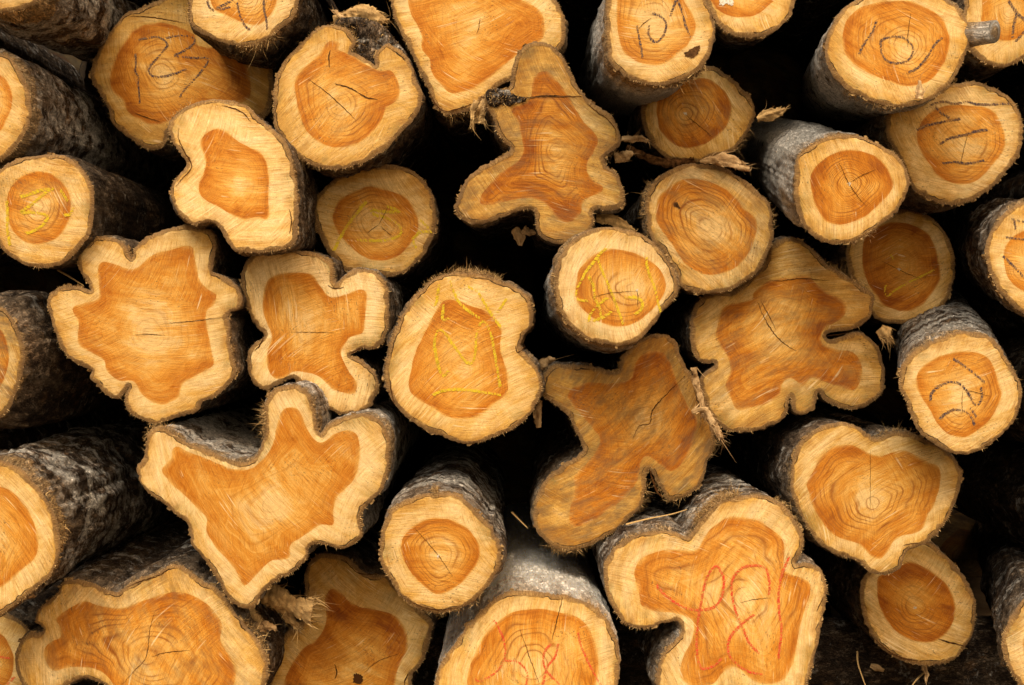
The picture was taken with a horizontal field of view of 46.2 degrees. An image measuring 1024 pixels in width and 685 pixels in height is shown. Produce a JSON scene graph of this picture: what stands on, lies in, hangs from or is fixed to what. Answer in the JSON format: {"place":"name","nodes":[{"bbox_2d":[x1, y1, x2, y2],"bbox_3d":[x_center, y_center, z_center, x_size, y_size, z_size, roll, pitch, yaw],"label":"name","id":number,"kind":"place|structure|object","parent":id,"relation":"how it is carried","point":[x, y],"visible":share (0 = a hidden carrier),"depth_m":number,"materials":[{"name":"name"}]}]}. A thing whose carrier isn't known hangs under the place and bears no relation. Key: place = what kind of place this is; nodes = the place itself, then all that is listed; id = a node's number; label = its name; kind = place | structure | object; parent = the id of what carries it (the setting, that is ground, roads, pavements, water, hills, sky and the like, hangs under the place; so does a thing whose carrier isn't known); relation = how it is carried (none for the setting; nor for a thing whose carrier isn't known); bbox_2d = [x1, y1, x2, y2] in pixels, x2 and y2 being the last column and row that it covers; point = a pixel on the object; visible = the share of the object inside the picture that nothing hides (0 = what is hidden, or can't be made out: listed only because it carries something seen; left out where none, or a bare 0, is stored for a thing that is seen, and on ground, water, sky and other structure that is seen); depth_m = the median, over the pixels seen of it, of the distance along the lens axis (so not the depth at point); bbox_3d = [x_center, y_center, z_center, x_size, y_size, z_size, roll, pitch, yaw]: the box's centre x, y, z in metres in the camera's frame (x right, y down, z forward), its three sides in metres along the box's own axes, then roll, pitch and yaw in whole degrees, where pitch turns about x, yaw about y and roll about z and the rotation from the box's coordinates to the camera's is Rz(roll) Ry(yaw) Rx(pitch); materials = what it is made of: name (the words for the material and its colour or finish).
{"place":"outdoors","nodes":[
{"label":"outdoors","id":0,"kind":"place"},
{"bbox_2d":[270,0,737,452],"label":"earth bank","id":1,"kind":"structure","parent":0,"point":[427,442],"depth_m":6.06,"materials":[{"name":"black soil"}]},
{"bbox_2d":[0,28,105,106],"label":"log","id":2,"kind":"object","parent":1,"relation":"on","point":[66,72],"visible":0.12,"depth_m":4.62,"materials":[{"name":"brown wood"}]},
{"bbox_2d":[39,45,101,97],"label":"log","id":3,"kind":"object","parent":2,"relation":"on","point":[83,68],"visible":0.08,"depth_m":5.01,"materials":[{"name":"brown wood"}]},
{"bbox_2d":[318,0,333,23],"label":"log","id":4,"kind":"object","parent":1,"relation":"on","point":[326,8],"visible":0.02,"depth_m":4.32,"materials":[{"name":"brown wood"}]},
{"bbox_2d":[333,0,397,35],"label":"log","id":5,"kind":"object","parent":1,"relation":"on","point":[379,5],"visible":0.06,"depth_m":3.85,"materials":[{"name":"brown wood"}]},
{"bbox_2d":[382,265,545,445],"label":"log","id":6,"kind":"object","parent":1,"relation":"on","point":[461,365],"visible":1,"depth_m":2.88,"materials":[{"name":"brown wood"}]},
{"bbox_2d":[436,231,534,294],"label":"log","id":7,"kind":"object","parent":6,"relation":"on","point":[512,262],"visible":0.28,"depth_m":4.15,"materials":[{"name":"brown wood"}]},
{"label":"log","id":8,"kind":"object","parent":1,"relation":"on","visible":0},
{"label":"log","id":9,"kind":"object","parent":8,"relation":"on","visible":0},
{"bbox_2d":[0,266,88,293],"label":"log","id":10,"kind":"object","parent":9,"relation":"on","point":[27,278],"visible":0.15,"depth_m":4.15,"materials":[{"name":"brown wood"}]},
{"bbox_2d":[0,248,31,266],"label":"log","id":11,"kind":"object","parent":10,"relation":"on","point":[6,259],"visible":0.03,"depth_m":3.71,"materials":[{"name":"brown wood"}]},
{"bbox_2d":[438,545,991,616],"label":"ground","id":12,"kind":"structure","parent":0,"point":[982,608],"depth_m":4.68,"materials":[{"name":"brown soil"}]},
{"bbox_2d":[0,544,125,684],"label":"log","id":13,"kind":"object","parent":12,"relation":"on","point":[17,623],"visible":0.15,"depth_m":3.11,"materials":[{"name":"brown wood"}]},
{"bbox_2d":[15,518,322,684],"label":"log","id":14,"kind":"object","parent":12,"relation":"on","point":[155,607],"visible":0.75,"depth_m":2.88,"materials":[{"name":"brown wood"}]},
{"bbox_2d":[0,390,267,616],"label":"log","id":15,"kind":"object","parent":14,"relation":"on","point":[73,499],"visible":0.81,"depth_m":2.89,"materials":[{"name":"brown wood"}]},
{"bbox_2d":[0,290,124,428],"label":"log","id":16,"kind":"object","parent":15,"relation":"on","point":[44,380],"visible":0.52,"depth_m":2.92,"materials":[{"name":"brown wood"}]},
{"bbox_2d":[249,608,273,643],"bbox_3d":[-0.637,0.715,2.977,0.107,0.144,0.048,0,0,9],"label":"bark strip","id":17,"kind":"object","parent":14,"relation":"attached to","point":[255,616],"visible":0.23,"depth_m":2.96,"materials":[{"name":"brown wood"}]},
{"bbox_2d":[255,621,277,632],"bbox_3d":[-0.587,0.705,2.937,0.063,0.048,0.066,0,0,-35],"label":"bark strip","id":18,"kind":"object","parent":14,"relation":"attached to","point":[266,625],"visible":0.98,"depth_m":2.94,"materials":[{"name":"brown wood"}]},
{"bbox_2d":[136,380,424,608],"bbox_3d":[-0.584,0.353,4.520,0.604,0.569,3.448,0,0,0],"label":"log","id":19,"kind":"object","parent":14,"relation":"on","point":[284,481],"visible":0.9,"depth_m":2.85,"materials":[{"name":"brown wood"}]},
{"bbox_2d":[47,224,263,425],"bbox_3d":[-0.890,-0.057,4.604,0.468,0.527,3.422,0,0,0],"label":"log","id":20,"kind":"object","parent":19,"relation":"on","point":[155,328],"visible":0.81,"depth_m":2.91,"materials":[{"name":"brown wood"}]},
{"bbox_2d":[57,270,83,285],"bbox_3d":[-1.085,-0.160,2.951,0.108,0.044,0.006,0,0,35],"label":"twig","id":21,"kind":"object","parent":20,"relation":"on","point":[64,273],"visible":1,"depth_m":2.95,"materials":[{"name":"brown wood"}]},
{"bbox_2d":[0,152,188,272],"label":"log","id":22,"kind":"object","parent":20,"relation":"on","point":[59,212],"visible":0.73,"depth_m":2.86,"materials":[{"name":"brown wood"}]},
{"bbox_2d":[0,48,184,195],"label":"log","id":23,"kind":"object","parent":22,"relation":"on","point":[43,111],"visible":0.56,"depth_m":3.07,"materials":[{"name":"brown wood"}]},
{"bbox_2d":[0,0,139,65],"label":"log","id":24,"kind":"object","parent":23,"relation":"on","point":[80,29],"visible":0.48,"depth_m":3.01,"materials":[{"name":"brown wood"}]},
{"bbox_2d":[128,0,157,7],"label":"log","id":25,"kind":"object","parent":24,"relation":"on","point":[140,3],"depth_m":3.78,"materials":[{"name":"brown wood"}]},
{"bbox_2d":[326,0,336,14],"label":"log","id":26,"kind":"object","parent":25,"relation":"on","point":[330,3],"depth_m":5.44,"materials":[{"name":"brown wood"}]},
{"bbox_2d":[265,596,317,640],"bbox_3d":[-0.537,0.686,2.980,0.152,0.145,0.103,0,0,-14],"label":"splintered stub","id":27,"kind":"object","parent":19,"relation":"hanging from","point":[298,626],"visible":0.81,"depth_m":2.98,"materials":[{"name":"brown wood"}]},
{"bbox_2d":[260,582,343,630],"bbox_3d":[-0.508,0.642,2.937,0.263,0.153,0.091,0,0,24],"label":"splintered stub","id":28,"kind":"object","parent":19,"relation":"attached to","point":[285,600],"visible":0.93,"depth_m":2.94,"materials":[{"name":"brown wood"}]},
{"bbox_2d":[239,250,418,414],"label":"log","id":29,"kind":"object","parent":19,"relation":"on","point":[326,324],"visible":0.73,"depth_m":2.98,"materials":[{"name":"brown wood"}]},
{"bbox_2d":[156,98,330,256],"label":"log","id":30,"kind":"object","parent":29,"relation":"on","point":[246,183],"visible":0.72,"depth_m":2.86,"materials":[{"name":"brown wood"}]},
{"bbox_2d":[88,0,275,166],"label":"log","id":31,"kind":"object","parent":30,"relation":"on","point":[161,55],"visible":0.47,"depth_m":3.20,"materials":[{"name":"brown wood"}]},
{"bbox_2d":[185,0,329,72],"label":"log","id":32,"kind":"object","parent":31,"relation":"on","point":[268,34],"visible":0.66,"depth_m":2.92,"materials":[{"name":"brown wood"}]},
{"bbox_2d":[315,164,454,288],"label":"log","id":33,"kind":"object","parent":29,"relation":"on","point":[390,221],"visible":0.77,"depth_m":3.14,"materials":[{"name":"brown wood"}]},
{"bbox_2d":[271,16,444,188],"bbox_3d":[-0.408,-0.621,4.661,0.383,0.406,3.427,0,0,0],"label":"log","id":34,"kind":"object","parent":33,"relation":"on","point":[348,97],"visible":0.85,"depth_m":2.97,"materials":[{"name":"brown wood"}]},
{"bbox_2d":[330,6,344,17],"bbox_3d":[-0.434,-0.821,3.004,0.051,0.050,0.024,0,0,-9],"label":"bark curl","id":35,"kind":"object","parent":34,"relation":"on","point":[337,13],"visible":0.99,"depth_m":3.00,"materials":[{"name":"beige wood"}]},
{"bbox_2d":[333,4,397,28],"bbox_3d":[-0.360,-0.809,3.021,0.183,0.094,0.062,0,0,0],"label":"bark curl","id":36,"kind":"object","parent":34,"relation":"on","point":[367,11],"visible":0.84,"depth_m":3.01,"materials":[{"name":"beige wood"}]},
{"bbox_2d":[393,33,415,71],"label":"log","id":37,"kind":"object","parent":34,"relation":"on","point":[398,39],"depth_m":4.15,"materials":[{"name":"brown wood"}]},
{"bbox_2d":[269,451,438,684],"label":"log","id":38,"kind":"object","parent":12,"relation":"on","point":[382,633],"visible":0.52,"depth_m":3.12,"materials":[{"name":"brown wood"}]},
{"bbox_2d":[433,502,620,684],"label":"log","id":39,"kind":"object","parent":12,"relation":"on","point":[539,614],"visible":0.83,"depth_m":2.77,"materials":[{"name":"brown wood"}]},
{"bbox_2d":[378,435,506,617],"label":"log","id":40,"kind":"object","parent":39,"relation":"on","point":[442,542],"visible":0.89,"depth_m":2.72,"materials":[{"name":"brown wood"}]},
{"bbox_2d":[72,616,1017,684],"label":"bearer log","id":41,"kind":"object","parent":12,"relation":"on","point":[843,640],"visible":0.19,"depth_m":3.32,"materials":[{"name":"wood"}]},
{"bbox_2d":[592,461,829,684],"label":"log","id":42,"kind":"object","parent":41,"relation":"on","point":[721,580],"visible":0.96,"depth_m":2.80,"materials":[{"name":"brown wood"}]},
{"bbox_2d":[529,333,724,556],"bbox_3d":[0.295,0.259,4.682,0.500,0.570,3.445,0,0,0],"label":"log","id":43,"kind":"object","parent":42,"relation":"on","point":[615,430],"visible":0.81,"depth_m":3.00,"materials":[{"name":"brown wood"}]},
{"bbox_2d":[511,512,527,527],"bbox_3d":[0.020,0.453,3.061,0.005,0.030,0.092,0,0,-27],"label":"twig","id":44,"kind":"object","parent":43,"relation":"on","point":[519,519],"visible":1,"depth_m":3.06,"materials":[{"name":"beige wood"}]},
{"bbox_2d":[533,400,542,427],"bbox_3d":[0.065,0.181,3.041,0.026,0.072,0.016,0,0,10],"label":"wood splinter","id":45,"kind":"object","parent":43,"relation":"on","point":[537,413],"visible":0.91,"depth_m":3.04,"materials":[{"name":"brown wood"}]},
{"bbox_2d":[538,356,566,370],"bbox_3d":[0.112,0.051,3.040,0.104,0.046,0.023,0,0,3],"label":"bark flake","id":46,"kind":"object","parent":43,"relation":"on","point":[544,362],"visible":0.84,"depth_m":3.04,"materials":[{"name":"brown wood"}]},
{"bbox_2d":[535,227,680,354],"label":"log","id":47,"kind":"object","parent":43,"relation":"on","point":[608,290],"visible":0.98,"depth_m":2.76,"materials":[{"name":"brown wood"}]},
{"bbox_2d":[453,41,627,275],"bbox_3d":[0.070,-0.490,4.614,0.433,0.507,3.461,0,0,0],"label":"log","id":48,"kind":"object","parent":47,"relation":"on","point":[549,176],"visible":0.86,"depth_m":2.94,"materials":[{"name":"brown wood"}]},
{"bbox_2d":[469,99,479,134],"bbox_3d":[-0.095,-0.559,3.005,0.031,0.107,0.060,0,0,22],"label":"bark strip","id":49,"kind":"object","parent":48,"relation":"hanging from","point":[474,105],"visible":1,"depth_m":3.00,"materials":[{"name":"beige wood"}]},
{"bbox_2d":[389,0,568,162],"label":"log","id":50,"kind":"object","parent":48,"relation":"on","point":[462,54],"visible":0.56,"depth_m":3.05,"materials":[{"name":"brown wood"}]},
{"bbox_2d":[474,101,494,133],"bbox_3d":[-0.068,-0.567,3.023,0.062,0.107,0.040,0,0,-20],"label":"bark slab","id":51,"kind":"object","parent":48,"relation":"on","point":[479,117],"depth_m":3.02,"materials":[{"name":"beige wood"}]},
{"bbox_2d":[511,227,525,245],"bbox_3d":[0.017,-0.270,3.050,0.036,0.048,0.016,0,0,0],"label":"wood splinter","id":52,"kind":"object","parent":48,"relation":"attached to","point":[519,236],"visible":1,"depth_m":3.05,"materials":[{"name":"brown wood"}]},
{"bbox_2d":[521,225,535,235],"bbox_3d":[0.041,-0.284,3.051,0.040,0.029,0.014,0,0,0],"label":"bark flake","id":53,"kind":"object","parent":52,"relation":"on","point":[526,231],"visible":1,"depth_m":3.05,"materials":[{"name":"brown wood"}]},
{"bbox_2d":[613,145,638,162],"bbox_3d":[0.299,-0.484,3.021,0.087,0.066,0.031,0,0,12],"label":"bark flake","id":54,"kind":"object","parent":48,"relation":"on","point":[623,156],"visible":1,"depth_m":3.02,"materials":[{"name":"brown wood"}]},
{"bbox_2d":[621,127,652,145],"bbox_3d":[0.323,-0.516,3.056,0.082,0.060,0.053,0,0,22],"label":"bark strip","id":55,"kind":"object","parent":48,"relation":"attached to","point":[635,138],"visible":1,"depth_m":3.05,"materials":[{"name":"brown wood"}]},
{"bbox_2d":[596,214,637,232],"bbox_3d":[0.283,-0.294,3.027,0.144,0.067,0.049,0,0,0],"label":"bark slab","id":56,"kind":"object","parent":47,"relation":"on","point":[612,220],"depth_m":3.02,"materials":[{"name":"brown wood"}]},
{"bbox_2d":[688,367,728,439],"bbox_3d":[0.485,0.155,2.982,0.093,0.190,0.110,0,0,28],"label":"wood splinter","id":57,"kind":"object","parent":43,"relation":"on","point":[696,385],"visible":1,"depth_m":2.97,"materials":[{"name":"beige wood"}]},
{"bbox_2d":[691,403,735,461],"bbox_3d":[0.502,0.238,2.975,0.090,0.189,0.089,0,0,32],"label":"wood splinter","id":58,"kind":"object","parent":43,"relation":"on","point":[714,425],"visible":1,"depth_m":2.96,"materials":[{"name":"beige wood"}]},
{"bbox_2d":[626,509,686,524],"bbox_3d":[0.353,0.427,2.936,0.150,0.042,0.004,0,0,11],"label":"twig","id":59,"kind":"object","parent":42,"relation":"on","point":[652,518],"visible":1,"depth_m":2.94,"materials":[{"name":"beige wood"}]},
{"bbox_2d":[707,459,977,666],"bbox_3d":[1.077,0.675,4.876,0.329,0.376,3.417,0,0,0],"label":"log","id":60,"kind":"object","parent":41,"relation":"on","point":[918,607],"visible":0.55,"depth_m":3.18,"materials":[{"name":"brown wood"}]},
{"bbox_2d":[709,406,963,575],"bbox_3d":[0.892,0.363,4.634,0.425,0.430,3.420,0,0,0],"label":"log","id":61,"kind":"object","parent":60,"relation":"on","point":[874,498],"visible":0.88,"depth_m":2.94,"materials":[{"name":"brown wood"}]},
{"bbox_2d":[649,236,884,433],"bbox_3d":[0.706,-0.021,4.749,0.506,0.516,3.430,0,0,0],"label":"log","id":62,"kind":"object","parent":61,"relation":"on","point":[777,339],"visible":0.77,"depth_m":3.06,"materials":[{"name":"brown wood"}]},
{"bbox_2d":[621,163,778,297],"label":"log","id":63,"kind":"object","parent":62,"relation":"on","point":[708,229],"visible":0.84,"depth_m":2.99,"materials":[{"name":"brown wood"}]},
{"bbox_2d":[596,186,638,227],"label":"log","id":64,"kind":"object","parent":63,"relation":"on","point":[631,199],"visible":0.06,"depth_m":4.15,"materials":[{"name":"brown wood"}]},
{"bbox_2d":[626,145,697,167],"bbox_3d":[0.393,-0.473,3.044,0.209,0.059,0.028,0,0,0],"label":"bark strip","id":65,"kind":"object","parent":63,"relation":"on","point":[667,162],"visible":0.88,"depth_m":3.05,"materials":[{"name":"brown wood"}]},
{"bbox_2d":[607,65,755,196],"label":"log","id":66,"kind":"object","parent":63,"relation":"on","point":[716,114],"visible":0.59,"depth_m":3.22,"materials":[{"name":"brown wood"}]},
{"bbox_2d":[576,0,715,130],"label":"log","id":67,"kind":"object","parent":66,"relation":"on","point":[639,52],"visible":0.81,"depth_m":2.76,"materials":[{"name":"brown wood"}]},
{"bbox_2d":[557,0,602,82],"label":"log","id":68,"kind":"object","parent":67,"relation":"on","point":[580,16],"visible":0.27,"depth_m":4.10,"materials":[{"name":"brown wood"}]},
{"bbox_2d":[619,52,739,137],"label":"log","id":69,"kind":"object","parent":66,"relation":"on","point":[721,63],"visible":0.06,"depth_m":4.14,"materials":[{"name":"brown wood"}]},
{"bbox_2d":[700,145,752,171],"bbox_3d":[0.542,-0.456,2.962,0.148,0.090,0.053,0,0,-9],"label":"wood splinter","id":70,"kind":"object","parent":63,"relation":"on","point":[720,157],"visible":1,"depth_m":2.96,"materials":[{"name":"beige wood"}]},
{"bbox_2d":[718,161,752,175],"bbox_3d":[0.555,-0.427,2.955,0.092,0.041,0.021,0,0,8],"label":"wood splinter","id":71,"kind":"object","parent":63,"relation":"on","point":[735,166],"visible":1,"depth_m":2.95,"materials":[{"name":"beige wood"}]},
{"bbox_2d":[731,117,909,247],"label":"log","id":72,"kind":"object","parent":62,"relation":"on","point":[821,183],"visible":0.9,"depth_m":2.75,"materials":[{"name":"brown wood"}]},
{"bbox_2d":[756,101,788,121],"bbox_3d":[0.681,-0.608,3.123,0.091,0.071,0.038,0,0,14],"label":"bark flake","id":73,"kind":"object","parent":72,"relation":"on","point":[770,114],"visible":1,"depth_m":3.12,"materials":[{"name":"beige wood"}]},
{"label":"log","id":74,"kind":"object","parent":72,"relation":"on","visible":0},
{"bbox_2d":[706,0,795,57],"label":"log","id":75,"kind":"object","parent":74,"relation":"on","point":[741,24],"visible":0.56,"depth_m":3.02,"materials":[{"name":"brown wood"}]},
{"bbox_2d":[921,666,929,683],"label":"bark strip","id":76,"kind":"object","parent":60,"relation":"hanging from","point":[925,671],"visible":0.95,"depth_m":3.22,"materials":[{"name":"brown wood"}]},
{"bbox_2d":[870,663,884,671],"bbox_3d":[1.006,0.898,3.300,0.043,0.029,0.013,0,0,0],"label":"bark flake","id":77,"kind":"object","parent":41,"relation":"on","point":[875,667],"visible":1,"depth_m":3.30,"materials":[{"name":"brown wood"}]},
{"bbox_2d":[974,521,1023,684],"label":"log","id":78,"kind":"object","parent":41,"relation":"on","point":[1001,559],"visible":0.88,"depth_m":3.03,"materials":[{"name":"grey wood"}]},
{"bbox_2d":[815,405,1023,542],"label":"log","id":79,"kind":"object","parent":78,"relation":"on","point":[991,493],"visible":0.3,"depth_m":3.63,"materials":[{"name":"black wood"}]},
{"bbox_2d":[868,336,1023,441],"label":"log","id":80,"kind":"object","parent":79,"relation":"on","point":[1013,348],"visible":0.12,"depth_m":3.38,"materials":[{"name":"wood"}]},
{"bbox_2d":[815,354,909,425],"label":"log","id":81,"kind":"object","parent":80,"relation":"on","point":[888,406],"visible":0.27,"depth_m":4.16,"materials":[{"name":"wood"}]},
{"bbox_2d":[853,269,1023,338],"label":"log","id":82,"kind":"object","parent":80,"relation":"on","point":[1001,320],"visible":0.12,"depth_m":3.70,"materials":[{"name":"black wood"}]},
{"bbox_2d":[926,169,1023,236],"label":"log","id":83,"kind":"object","parent":82,"relation":"on","point":[1010,185],"visible":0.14,"depth_m":3.68,"materials":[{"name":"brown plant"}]},
{"bbox_2d":[1001,81,1023,173],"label":"log","id":84,"kind":"object","parent":83,"relation":"on","point":[1015,93],"visible":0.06,"depth_m":3.56,"materials":[{"name":"wood"}]},
{"bbox_2d":[980,59,1023,90],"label":"log","id":85,"kind":"object","parent":84,"relation":"on","point":[1006,77],"visible":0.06,"depth_m":3.72,"materials":[{"name":"brown wood"}]},
{"bbox_2d":[948,198,1023,316],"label":"log","id":86,"kind":"object","parent":82,"relation":"on","point":[986,239],"visible":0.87,"depth_m":2.81,"materials":[{"name":"brown wood"}]},
{"bbox_2d":[888,283,1021,454],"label":"log","id":87,"kind":"object","parent":80,"relation":"on","point":[960,388],"visible":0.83,"depth_m":2.80,"materials":[{"name":"brown wood"}]},
{"bbox_2d":[796,209,955,326],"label":"log","id":88,"kind":"object","parent":87,"relation":"on","point":[901,264],"visible":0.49,"depth_m":3.27,"materials":[{"name":"brown wood"}]},
{"bbox_2d":[755,80,1023,237],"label":"log","id":89,"kind":"object","parent":88,"relation":"on","point":[955,145],"visible":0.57,"depth_m":3.06,"materials":[{"name":"brown wood"}]},
{"bbox_2d":[738,0,1023,187],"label":"log","id":90,"kind":"object","parent":89,"relation":"on","point":[986,61],"visible":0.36,"depth_m":3.02,"materials":[{"name":"brown wood"}]},
{"bbox_2d":[787,0,853,72],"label":"log","id":91,"kind":"object","parent":90,"relation":"on","point":[801,54],"visible":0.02,"depth_m":4.54,"materials":[{"name":"brown wood"}]},
{"bbox_2d":[798,0,999,128],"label":"log","id":92,"kind":"object","parent":89,"relation":"on","point":[870,59],"visible":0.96,"depth_m":2.76,"materials":[{"name":"brown wood"}]},
{"bbox_2d":[914,73,928,99],"bbox_3d":[0.940,-0.593,2.727,0.051,0.081,0.016,0,0,10],"label":"wood splinter","id":93,"kind":"object","parent":92,"relation":"on","point":[919,91],"visible":1,"depth_m":2.73,"materials":[{"name":"beige wood"}]},
{"bbox_2d":[876,325,895,359],"bbox_3d":[0.942,0.001,3.002,0.065,0.092,0.042,0,0,21],"label":"bark tuft","id":94,"kind":"object","parent":87,"relation":"attached to","point":[883,331],"visible":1,"depth_m":3.00,"materials":[{"name":"beige wood"}]},
{"bbox_2d":[856,651,865,684],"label":"twig","id":95,"kind":"object","parent":12,"relation":"on","point":[859,666],"visible":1,"depth_m":3.25,"materials":[{"name":"beige wood"}]},
{"bbox_2d":[912,672,923,684],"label":"twig","id":96,"kind":"object","parent":12,"relation":"on","point":[920,675],"visible":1,"depth_m":3.23,"materials":[{"name":"beige wood"}]},
{"bbox_2d":[930,508,981,577],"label":"log","id":97,"kind":"object","parent":12,"relation":"on","point":[954,542],"visible":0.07,"depth_m":5.00,"materials":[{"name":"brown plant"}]}
]}

